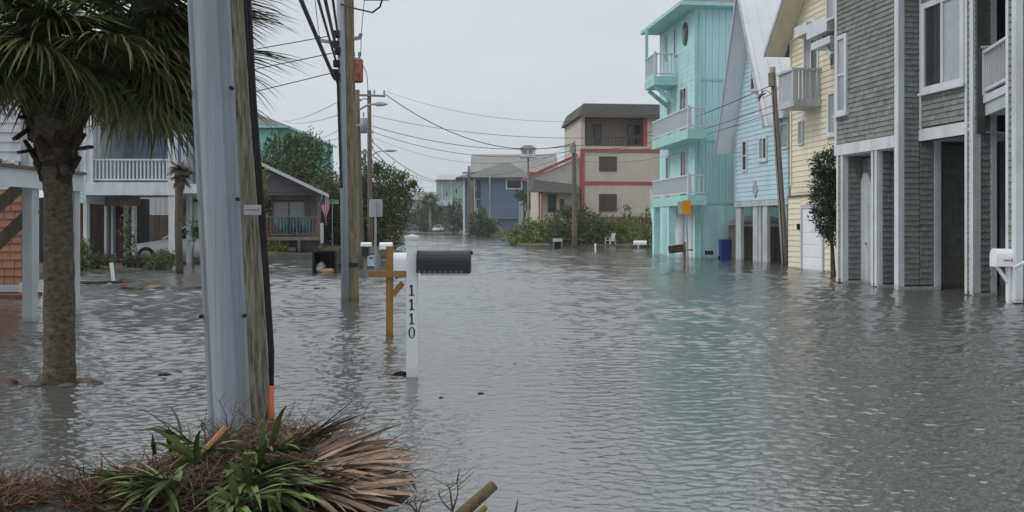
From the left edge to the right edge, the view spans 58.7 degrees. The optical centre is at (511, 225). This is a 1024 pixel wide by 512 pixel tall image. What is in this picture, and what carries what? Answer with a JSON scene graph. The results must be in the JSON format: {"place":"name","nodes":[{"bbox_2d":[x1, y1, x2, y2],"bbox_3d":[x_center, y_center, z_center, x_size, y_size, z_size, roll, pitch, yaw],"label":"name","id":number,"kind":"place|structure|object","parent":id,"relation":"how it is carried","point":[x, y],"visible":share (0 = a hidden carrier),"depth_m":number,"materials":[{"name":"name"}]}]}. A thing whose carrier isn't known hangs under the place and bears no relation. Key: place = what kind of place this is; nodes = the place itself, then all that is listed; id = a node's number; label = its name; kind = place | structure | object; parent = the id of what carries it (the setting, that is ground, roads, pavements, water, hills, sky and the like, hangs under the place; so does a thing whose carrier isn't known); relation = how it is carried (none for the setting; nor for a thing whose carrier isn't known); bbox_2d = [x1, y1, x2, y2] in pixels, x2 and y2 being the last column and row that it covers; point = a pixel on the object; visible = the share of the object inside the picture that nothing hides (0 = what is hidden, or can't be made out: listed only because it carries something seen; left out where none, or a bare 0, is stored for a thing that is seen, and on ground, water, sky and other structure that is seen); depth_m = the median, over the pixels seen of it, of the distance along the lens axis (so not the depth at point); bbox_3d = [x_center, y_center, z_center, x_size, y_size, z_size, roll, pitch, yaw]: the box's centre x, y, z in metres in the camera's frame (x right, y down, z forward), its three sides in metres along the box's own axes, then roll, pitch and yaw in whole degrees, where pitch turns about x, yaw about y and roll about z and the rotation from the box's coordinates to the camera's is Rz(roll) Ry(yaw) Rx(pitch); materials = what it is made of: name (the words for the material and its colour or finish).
{"place":"outdoors","nodes":[
{"label":"outdoors","id":0,"kind":"place"},
{"bbox_2d":[30,226,650,381],"bbox_3d":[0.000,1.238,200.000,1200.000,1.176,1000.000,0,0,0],"label":"ground","id":1,"kind":"structure","parent":0,"point":[117,265],"depth_m":51.62,"materials":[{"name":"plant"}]},
{"bbox_2d":[0,5,86,321],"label":"orange house","id":2,"kind":"structure","parent":1,"relation":"on","point":[20,188],"depth_m":15.47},
{"bbox_2d":[80,234,92,270],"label":"shrub","id":3,"kind":"object","parent":1,"relation":"on","point":[84,250],"visible":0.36,"depth_m":29.99,"materials":[{"name":"green plant"}]},
{"bbox_2d":[80,251,119,268],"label":"shrub","id":4,"kind":"object","parent":1,"relation":"on","point":[99,260],"visible":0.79,"depth_m":30.87,"materials":[{"name":"green plant"}]},
{"bbox_2d":[39,111,198,265],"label":"porch house","id":5,"kind":"structure","parent":1,"relation":"on","point":[115,180],"depth_m":34.71,"materials":[{"name":"grey paint"}]},
{"bbox_2d":[114,203,139,259],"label":"climbing shrub","id":6,"kind":"object","parent":1,"relation":"on","point":[127,235],"visible":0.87,"depth_m":32.48,"materials":[{"name":"green plant"}]},
{"bbox_2d":[0,420,262,511],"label":"red brush","id":7,"kind":"object","parent":1,"relation":"on","point":[76,501],"visible":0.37,"depth_m":4.92,"materials":[{"name":"plant"}]},
{"bbox_2d":[120,253,151,267],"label":"shrub","id":8,"kind":"object","parent":1,"relation":"on","point":[136,260],"visible":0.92,"depth_m":31.83,"materials":[{"name":"green plant"}]},
{"bbox_2d":[0,0,316,384],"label":"palm tree","id":9,"kind":"object","parent":1,"relation":"on","point":[132,64],"visible":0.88,"depth_m":8.30,"materials":[{"name":"green plant"}]},
{"bbox_2d":[127,226,199,258],"bbox_3d":[-12.758,0.750,36.000,4.400,1.480,1.860,0,0,-6],"label":"parked car","id":10,"kind":"object","parent":1,"relation":"on","point":[148,248],"visible":0.26,"depth_m":35.10,"materials":[{"name":"white paint"}]},
{"bbox_2d":[143,247,183,269],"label":"shrub","id":11,"kind":"object","parent":1,"relation":"on","point":[166,261],"visible":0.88,"depth_m":30.83,"materials":[{"name":"green plant"}]},
{"bbox_2d":[149,215,199,257],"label":"picket fence","id":12,"kind":"object","parent":1,"relation":"on","point":[158,227],"visible":0.14,"depth_m":40.98,"materials":[{"name":"brown wood"}]},
{"bbox_2d":[167,160,195,272],"bbox_3d":[-10.344,-0.261,28.481,0.901,3.630,1.015,0,0,44],"label":"palm tree","id":13,"kind":"object","parent":1,"relation":"on","point":[180,172],"visible":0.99,"depth_m":28.40,"materials":[{"name":"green plant"}]},
{"bbox_2d":[182,215,198,267],"bbox_3d":[-11.146,0.718,32.018,0.917,2.168,0.721,0,0,0],"label":"tree","id":14,"kind":"object","parent":1,"relation":"on","point":[195,225],"visible":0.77,"depth_m":31.97,"materials":[{"name":"green plant"}]},
{"bbox_2d":[0,398,441,511],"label":"brush pile","id":15,"kind":"object","parent":1,"relation":"on","point":[250,439],"visible":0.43,"depth_m":5.12,"materials":[{"name":"plant"}]},
{"bbox_2d":[76,469,136,491],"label":"palm leaf","id":16,"kind":"object","parent":15,"relation":"on","point":[107,475],"visible":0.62,"depth_m":4.73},
{"bbox_2d":[101,466,178,511],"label":"palm leaf","id":17,"kind":"object","parent":15,"relation":"on","point":[140,490],"visible":0.69,"depth_m":4.66,"materials":[{"name":"plant"}]},
{"bbox_2d":[100,459,196,499],"bbox_3d":[-1.936,1.335,4.737,0.419,0.163,0.466,0,0,20],"label":"palm leaf","id":18,"kind":"object","parent":15,"relation":"on","point":[162,479],"visible":0.91,"depth_m":4.73,"materials":[{"name":"plant"}]},
{"bbox_2d":[136,405,209,449],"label":"palm leaf","id":19,"kind":"object","parent":15,"relation":"on","point":[181,437],"visible":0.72,"depth_m":5.25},
{"bbox_2d":[127,423,255,493],"bbox_3d":[-1.657,1.175,4.702,0.469,0.351,0.582,0,0,25],"label":"palm leaf","id":20,"kind":"object","parent":15,"relation":"on","point":[180,447],"visible":1,"depth_m":4.75,"materials":[{"name":"plant"}]},
{"bbox_2d":[1,429,424,511],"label":"loose leaves","id":21,"kind":"object","parent":15,"relation":"on","point":[298,488],"visible":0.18,"depth_m":4.89,"materials":[{"name":"brown plant"}]},
{"bbox_2d":[201,425,228,452],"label":"palm stalk","id":22,"kind":"object","parent":15,"relation":"on","point":[221,433],"visible":0.69,"depth_m":5.25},
{"bbox_2d":[215,391,252,434],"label":"bare twig","id":23,"kind":"object","parent":15,"relation":"on","point":[233,412],"visible":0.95,"depth_m":5.60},
{"bbox_2d":[186,478,287,511],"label":"palm leaf","id":24,"kind":"object","parent":15,"relation":"on","point":[213,506],"visible":0.29,"depth_m":4.78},
{"bbox_2d":[253,463,348,511],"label":"palm leaf","id":25,"kind":"object","parent":24,"relation":"on","point":[270,502],"visible":0.57,"depth_m":4.69,"materials":[{"name":"plant"}]},
{"bbox_2d":[193,454,322,511],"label":"palm leaf","id":26,"kind":"object","parent":15,"relation":"on","point":[240,477],"visible":0.91,"depth_m":4.63,"materials":[{"name":"plant"}]},
{"bbox_2d":[213,471,304,511],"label":"palm leaf","id":27,"kind":"object","parent":15,"relation":"on","point":[234,491],"visible":0.87,"depth_m":4.49,"materials":[{"name":"plant"}]},
{"bbox_2d":[234,405,324,464],"bbox_3d":[-1.229,1.132,4.938,0.500,0.376,0.556,0,0,-12],"label":"palm leaf","id":28,"kind":"object","parent":15,"relation":"on","point":[273,436],"visible":0.83,"depth_m":4.97,"materials":[{"name":"plant"}]},
{"bbox_2d":[222,443,336,476],"bbox_3d":[-1.246,1.337,4.926,0.673,0.224,0.717,-12,-21,18],"label":"palm leaf","id":29,"kind":"object","parent":15,"relation":"on","point":[261,458],"visible":0.52,"depth_m":4.86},
{"bbox_2d":[263,470,354,511],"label":"palm leaf","id":30,"kind":"object","parent":15,"relation":"on","point":[295,505],"visible":0.34,"depth_m":4.68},
{"bbox_2d":[273,398,369,453],"bbox_3d":[-1.141,1.211,5.421,0.607,0.158,0.488,-23,-10,-17],"label":"dead palm leaf","id":31,"kind":"object","parent":15,"relation":"on","point":[330,427],"visible":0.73,"depth_m":5.37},
{"bbox_2d":[278,461,382,492],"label":"dead palm leaf","id":32,"kind":"object","parent":15,"relation":"on","point":[284,471],"visible":0.48,"depth_m":4.72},
{"bbox_2d":[284,416,404,471],"bbox_3d":[-0.958,1.264,5.219,0.688,0.179,0.553,-7,36,-10],"label":"dead palm leaf","id":33,"kind":"object","parent":15,"relation":"on","point":[325,447],"visible":0.47,"depth_m":5.22,"materials":[{"name":"plant"}]},
{"bbox_2d":[309,477,383,511],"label":"dead palm leaf","id":34,"kind":"object","parent":15,"relation":"on","point":[335,501],"visible":0.29,"depth_m":4.69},
{"bbox_2d":[292,438,420,492],"bbox_3d":[-0.837,1.311,4.985,0.829,0.118,0.693,-3,11,3],"label":"dead palm leaf","id":35,"kind":"object","parent":15,"relation":"on","point":[373,457],"visible":0.8,"depth_m":4.99,"materials":[{"name":"plant"}]},
{"bbox_2d":[290,460,428,511],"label":"dead palm leaf","id":36,"kind":"object","parent":15,"relation":"on","point":[367,486],"visible":0.81,"depth_m":4.70,"materials":[{"name":"plant"}]},
{"bbox_2d":[186,0,273,431],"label":"utility pole","id":37,"kind":"object","parent":1,"relation":"on","point":[237,322],"visible":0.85,"depth_m":6.72,"materials":[{"name":"grey wood"}]},
{"bbox_2d":[103,445,409,511],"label":"leaf litter","id":38,"kind":"object","parent":1,"relation":"on","point":[320,508],"visible":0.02,"depth_m":4.83,"materials":[{"name":"plant"}]},
{"bbox_2d":[192,162,328,251],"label":"cottage","id":39,"kind":"structure","parent":1,"relation":"on","point":[291,196],"depth_m":49.71,"materials":[{"name":"grey"}]},
{"bbox_2d":[272,200,305,228],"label":"window","id":40,"kind":"structure","parent":39,"relation":"in","point":[279,207],"depth_m":50.68,"materials":[{"name":"glass"}]},
{"bbox_2d":[319,192,329,223],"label":"flag","id":41,"kind":"object","parent":39,"relation":"attached to","point":[325,202],"visible":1,"depth_m":49.11,"materials":[{"name":"multicoloured fabric"}]},
{"bbox_2d":[260,124,337,190],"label":"cedar tree","id":42,"kind":"object","parent":1,"relation":"on","point":[301,162],"visible":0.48,"depth_m":61.66,"materials":[{"name":"green plant"}]},
{"bbox_2d":[312,247,340,272],"bbox_3d":[-5.884,1.138,29.081,0.770,0.884,1.080,0,0,0],"label":"trash can","id":43,"kind":"object","parent":1,"relation":"on","point":[330,258],"visible":0.67,"depth_m":29.20,"materials":[{"name":"black plastic"}]},
{"bbox_2d":[318,139,339,242],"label":"cedar tree","id":44,"kind":"object","parent":1,"relation":"on","point":[328,154],"visible":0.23,"depth_m":59.87,"materials":[{"name":"green plant"}]},
{"bbox_2d":[305,169,366,244],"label":"cedar tree","id":45,"kind":"object","parent":1,"relation":"on","point":[328,224],"visible":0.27,"depth_m":57.71,"materials":[{"name":"green plant"}]},
{"bbox_2d":[320,0,388,302],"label":"utility pole","id":46,"kind":"object","parent":1,"relation":"on","point":[348,72],"visible":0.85,"depth_m":17.74,"materials":[{"name":"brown wood"}]},
{"bbox_2d":[299,0,335,79],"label":"power line","id":47,"kind":"object","parent":46,"relation":"attached to","point":[311,24],"visible":1,"depth_m":14.62,"materials":[{"name":"rubber"}]},
{"bbox_2d":[317,0,337,63],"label":"power line","id":48,"kind":"object","parent":46,"relation":"attached to","point":[325,26],"visible":1,"depth_m":14.59,"materials":[{"name":"rubber"}]},
{"bbox_2d":[323,0,337,52],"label":"power line","id":49,"kind":"object","parent":46,"relation":"attached to","point":[330,23],"visible":1,"depth_m":14.54,"materials":[{"name":"metal"}]},
{"bbox_2d":[355,90,387,267],"bbox_3d":[-4.797,-1.454,31.314,0.343,6.615,2.058,0,0,-38],"label":"utility pole","id":50,"kind":"object","parent":1,"relation":"on","point":[361,125],"visible":0.9,"depth_m":31.91,"materials":[{"name":"wood"}]},
{"bbox_2d":[369,199,381,269],"bbox_3d":[-4.497,0.469,30.008,0.440,2.661,0.096,0,0,0],"label":"road sign","id":51,"kind":"object","parent":1,"relation":"on","point":[375,208],"visible":0.95,"depth_m":30.01,"materials":[{"name":"metal"}]},
{"bbox_2d":[329,154,423,248],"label":"tree","id":52,"kind":"object","parent":1,"relation":"on","point":[387,192],"visible":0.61,"depth_m":56.52,"materials":[{"name":"green plant"}]},
{"bbox_2d":[359,90,396,245],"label":"utility pole","id":53,"kind":"object","parent":1,"relation":"on","point":[370,140],"visible":0.84,"depth_m":54.88,"materials":[{"name":"brown wood"}]},
{"bbox_2d":[368,246,405,336],"bbox_3d":[-1.668,1.042,12.227,0.520,1.517,0.145,0,0,0],"label":"wooden post","id":54,"kind":"object","parent":1,"relation":"on","point":[389,273],"visible":0.8,"depth_m":12.20,"materials":[{"name":"brown wood"}]},
{"bbox_2d":[393,253,405,270],"bbox_3d":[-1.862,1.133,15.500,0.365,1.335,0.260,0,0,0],"label":"mailbox","id":55,"kind":"object","parent":54,"relation":"on","point":[399,261],"visible":0.24,"depth_m":15.37,"materials":[{"name":"white paint"}]},
{"bbox_2d":[392,192,435,227],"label":"building","id":56,"kind":"structure","parent":1,"relation":"on","point":[417,202],"depth_m":235.20,"materials":[{"name":"white paint"}]},
{"bbox_2d":[404,202,448,231],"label":"broadleaf tree","id":57,"kind":"object","parent":1,"relation":"on","point":[419,220],"visible":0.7,"depth_m":184.73,"materials":[{"name":"green plant"}]},
{"bbox_2d":[417,191,438,231],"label":"palm tree","id":58,"kind":"object","parent":1,"relation":"on","point":[432,204],"visible":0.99,"depth_m":177.72,"materials":[{"name":"green plant"}]},
{"bbox_2d":[404,234,472,376],"bbox_3d":[-0.729,0.945,9.091,0.677,1.710,0.281,0,0,0],"label":"mailbox","id":59,"kind":"object","parent":1,"relation":"on","point":[440,262],"visible":0.99,"depth_m":9.04,"materials":[{"name":"white paint"}]},
{"bbox_2d":[435,175,468,231],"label":"pale house","id":60,"kind":"structure","parent":1,"relation":"on","point":[442,187],"depth_m":187.98,"materials":[{"name":"teal"}]},
{"bbox_2d":[444,196,462,233],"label":"broadleaf tree","id":61,"kind":"object","parent":1,"relation":"on","point":[451,219],"visible":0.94,"depth_m":159.77,"materials":[{"name":"green plant"}]},
{"bbox_2d":[464,205,501,236],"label":"cedar tree","id":62,"kind":"object","parent":1,"relation":"on","point":[483,225],"visible":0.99,"depth_m":120.85,"materials":[{"name":"green plant"}]},
{"bbox_2d":[470,154,557,224],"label":"long roof house","id":63,"kind":"structure","parent":1,"relation":"on","point":[475,165],"depth_m":197.29,"materials":[{"name":"white paint"}]},
{"bbox_2d":[512,187,530,224],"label":"broadleaf tree","id":64,"kind":"object","parent":1,"relation":"on","point":[522,194],"visible":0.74,"depth_m":99.82,"materials":[{"name":"green plant"}]},
{"bbox_2d":[519,145,536,225],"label":"bird house","id":65,"kind":"structure","parent":1,"relation":"on","point":[528,151],"depth_m":71.73,"materials":[{"name":"grey wood"}]},
{"bbox_2d":[501,214,571,244],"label":"shrub","id":66,"kind":"object","parent":1,"relation":"on","point":[528,235],"visible":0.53,"depth_m":69.73,"materials":[{"name":"green plant"}]},
{"bbox_2d":[545,202,608,245],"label":"shrub","id":67,"kind":"object","parent":1,"relation":"on","point":[582,236],"visible":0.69,"depth_m":67.43,"materials":[{"name":"green plant"}]},
{"bbox_2d":[522,103,659,237],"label":"cream house","id":68,"kind":"structure","parent":1,"relation":"on","point":[608,187],"depth_m":76.36,"materials":[{"name":"paint"}]},
{"bbox_2d":[599,156,616,170],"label":"window","id":69,"kind":"structure","parent":68,"relation":"in","point":[608,165],"depth_m":76.19,"materials":[{"name":"brown glass"}]},
{"bbox_2d":[599,194,616,211],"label":"window","id":70,"kind":"structure","parent":68,"relation":"in","point":[607,202],"depth_m":76.19,"materials":[{"name":"brown glass"}]},
{"bbox_2d":[627,125,639,144],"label":"window","id":71,"kind":"structure","parent":68,"relation":"in","point":[632,130],"depth_m":78.01,"materials":[{"name":"grey glass"}]},
{"bbox_2d":[584,214,629,243],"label":"shrub","id":72,"kind":"object","parent":1,"relation":"on","point":[608,232],"visible":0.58,"depth_m":68.33,"materials":[{"name":"green plant"}]},
{"bbox_2d":[601,214,651,242],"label":"shrub","id":73,"kind":"object","parent":1,"relation":"on","point":[629,226],"visible":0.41,"depth_m":69.50,"materials":[{"name":"green plant"}]},
{"bbox_2d":[630,206,651,247],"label":"shrub","id":74,"kind":"object","parent":1,"relation":"on","point":[644,235],"visible":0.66,"depth_m":61.58,"materials":[{"name":"green plant"}]},
{"bbox_2d":[668,242,692,265],"bbox_3d":[6.179,1.202,33.313,0.898,1.197,0.300,0,0,0],"label":"mailbox","id":75,"kind":"object","parent":1,"relation":"on","point":[677,248],"visible":0.88,"depth_m":33.16,"materials":[{"name":"brown wood"}]},
{"bbox_2d":[677,200,690,266],"bbox_3d":[6.141,0.454,32.458,0.448,2.694,0.172,0,0,0],"label":"warning sign","id":76,"kind":"object","parent":1,"relation":"on","point":[683,206],"visible":0.94,"depth_m":32.41,"materials":[{"name":"metal"}]},
{"bbox_2d":[640,0,778,258],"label":"turquoise house","id":77,"kind":"structure","parent":1,"relation":"on","point":[687,85],"depth_m":40.83,"materials":[{"name":"teal paint"}]},
{"bbox_2d":[663,212,666,254],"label":"garage door","id":78,"kind":"structure","parent":77,"relation":"in","point":[664,213],"depth_m":45.42,"materials":[{"name":"teal paint"}]},
{"bbox_2d":[676,215,683,256],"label":"garage door","id":79,"kind":"structure","parent":77,"relation":"in","point":[679,218],"depth_m":42.84,"materials":[{"name":"white paint"}]},
{"bbox_2d":[679,86,686,130],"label":"door","id":80,"kind":"structure","parent":77,"relation":"in","point":[683,91],"depth_m":42.29,"materials":[{"name":"white paint"}]},
{"bbox_2d":[680,149,686,195],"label":"window","id":81,"kind":"structure","parent":77,"relation":"in","point":[683,153],"depth_m":42.25,"materials":[{"name":"glass"}]},
{"bbox_2d":[685,214,692,257],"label":"support column","id":82,"kind":"structure","parent":77,"relation":"in","point":[690,217],"depth_m":41.20,"materials":[{"name":"white paint"}]},
{"bbox_2d":[718,239,730,258],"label":"recycling bin","id":83,"kind":"object","parent":1,"relation":"on","point":[724,248],"visible":0.76,"depth_m":40.11,"materials":[{"name":"blue plastic"}]},
{"bbox_2d":[714,0,790,262],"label":"gabled house","id":84,"kind":"structure","parent":1,"relation":"on","point":[749,144],"depth_m":36.89,"materials":[{"name":"blue"}]},
{"bbox_2d":[741,139,747,171],"bbox_3d":[9.726,-2.903,38.043,0.070,1.333,0.532,0,0,-9],"label":"window","id":85,"kind":"structure","parent":84,"relation":"in","point":[744,148],"depth_m":38.07,"materials":[{"name":"white paint"}]},
{"bbox_2d":[757,136,767,162],"bbox_3d":[9.973,-3.027,36.230,0.120,1.011,0.831,0,0,-9],"label":"window","id":86,"kind":"structure","parent":84,"relation":"in","point":[762,141],"depth_m":36.21,"materials":[{"name":"white paint"}]},
{"bbox_2d":[780,122,789,149],"bbox_3d":[10.280,-3.373,34.348,0.070,0.988,0.723,0,0,-9],"label":"window","id":87,"kind":"structure","parent":84,"relation":"in","point":[785,129],"depth_m":34.26,"materials":[{"name":"white paint"}]},
{"bbox_2d":[757,67,788,265],"bbox_3d":[9.327,-2.010,33.035,0.636,7.738,2.530,0,0,39],"label":"utility pole","id":88,"kind":"object","parent":1,"relation":"on","point":[772,83],"visible":0.94,"depth_m":33.69,"materials":[{"name":"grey wood"}]},
{"bbox_2d":[804,143,835,276],"bbox_3d":[9.130,-0.289,26.425,1.237,4.290,1.214,0,0,0],"label":"climbing shrub","id":89,"kind":"object","parent":1,"relation":"on","point":[824,174],"visible":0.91,"depth_m":26.29,"materials":[{"name":"green plant"}]},
{"bbox_2d":[833,0,1023,303],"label":"shingle house","id":90,"kind":"structure","parent":1,"relation":"on","point":[928,116],"depth_m":21.23,"materials":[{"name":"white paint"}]},
{"bbox_2d":[833,33,848,117],"bbox_3d":[8.551,-3.887,23.658,0.130,2.130,0.623,0,0,-9],"label":"window","id":91,"kind":"structure","parent":90,"relation":"in","point":[841,41],"depth_m":23.65,"materials":[{"name":"white paint"}]},
{"bbox_2d":[860,173,870,282],"bbox_3d":[9.113,0.074,23.514,0.120,2.852,0.596,0,0,-9],"label":"door","id":92,"kind":"structure","parent":90,"relation":"in","point":[865,209],"depth_m":23.45,"materials":[{"name":"grey paint"}]},
{"bbox_2d":[917,0,965,95],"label":"window","id":93,"kind":"structure","parent":90,"relation":"in","point":[942,22],"depth_m":20.33,"materials":[{"name":"glass"}]},
{"bbox_2d":[990,248,1013,302],"bbox_3d":[9.452,1.120,17.517,0.387,1.359,0.254,0,0,0],"label":"mailbox","id":94,"kind":"object","parent":1,"relation":"on","point":[999,258],"visible":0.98,"depth_m":17.47,"materials":[{"name":"white paint"}]},
{"bbox_2d":[39,0,680,197],"label":"sky","id":95,"kind":"structure","parent":0,"point":[537,61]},
{"bbox_2d":[456,163,533,233],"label":"hip roof house","id":96,"kind":"structure","parent":0,"point":[504,207],"depth_m":149.84,"materials":[{"name":"blue wood"}]},
{"bbox_2d":[0,233,1023,511],"bbox_3d":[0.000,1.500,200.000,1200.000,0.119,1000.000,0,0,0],"label":"water","id":97,"kind":"structure","parent":0,"point":[642,379],"depth_m":8.73,"materials":[{"name":"liquid"}]},
{"bbox_2d":[140,198,185,214],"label":"white house","id":98,"kind":"structure","parent":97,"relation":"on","point":[158,206],"depth_m":49.98,"materials":[{"name":"grey paint"}]},
{"bbox_2d":[258,115,336,185],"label":"teal house","id":99,"kind":"structure","parent":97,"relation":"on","point":[264,130],"depth_m":82.11,"materials":[{"name":"green paint"}]},
{"bbox_2d":[398,485,439,511],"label":"bare twig","id":100,"kind":"object","parent":97,"relation":"on","point":[415,501],"visible":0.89,"depth_m":4.72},
{"bbox_2d":[432,468,471,511],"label":"bare twig","id":101,"kind":"object","parent":97,"relation":"on","point":[452,505],"visible":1,"depth_m":4.71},
{"bbox_2d":[455,481,497,511],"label":"cut branch","id":102,"kind":"object","parent":97,"relation":"in","point":[478,498],"visible":1,"depth_m":4.68,"materials":[{"name":"brown plant"}]},
{"bbox_2d":[570,140,576,246],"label":"utility pole","id":103,"kind":"object","parent":97,"relation":"in","point":[574,205],"visible":0.97,"depth_m":61.87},
{"bbox_2d":[763,0,835,271],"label":"clapboard house","id":104,"kind":"structure","parent":0,"point":[801,35],"depth_m":30.59,"materials":[{"name":"yellow"}]},
{"bbox_2d":[797,119,803,145],"bbox_3d":[9.973,-3.200,31.427,0.070,0.864,0.406,0,0,-7],"label":"window","id":105,"kind":"structure","parent":104,"relation":"in","point":[800,123],"depth_m":31.46,"materials":[{"name":"white paint"}]},
{"bbox_2d":[803,39,819,98],"bbox_3d":[10.069,-5.307,30.628,0.070,2.302,1.114,0,0,-7],"label":"door","id":106,"kind":"structure","parent":104,"relation":"in","point":[810,57],"depth_m":30.76,"materials":[{"name":"white paint"}]},
{"bbox_2d":[800,205,824,271],"bbox_3d":[9.918,0.418,30.081,0.060,2.163,1.690,0,0,-7],"label":"garage door","id":107,"kind":"structure","parent":104,"relation":"in","point":[812,247],"depth_m":30.22,"materials":[{"name":"white paint"}]},
{"bbox_2d":[825,90,833,137],"bbox_3d":[10.223,-3.556,29.140,0.120,1.480,0.662,0,0,-7],"label":"window","id":108,"kind":"structure","parent":104,"relation":"in","point":[830,95],"depth_m":29.25,"materials":[{"name":"white paint"}]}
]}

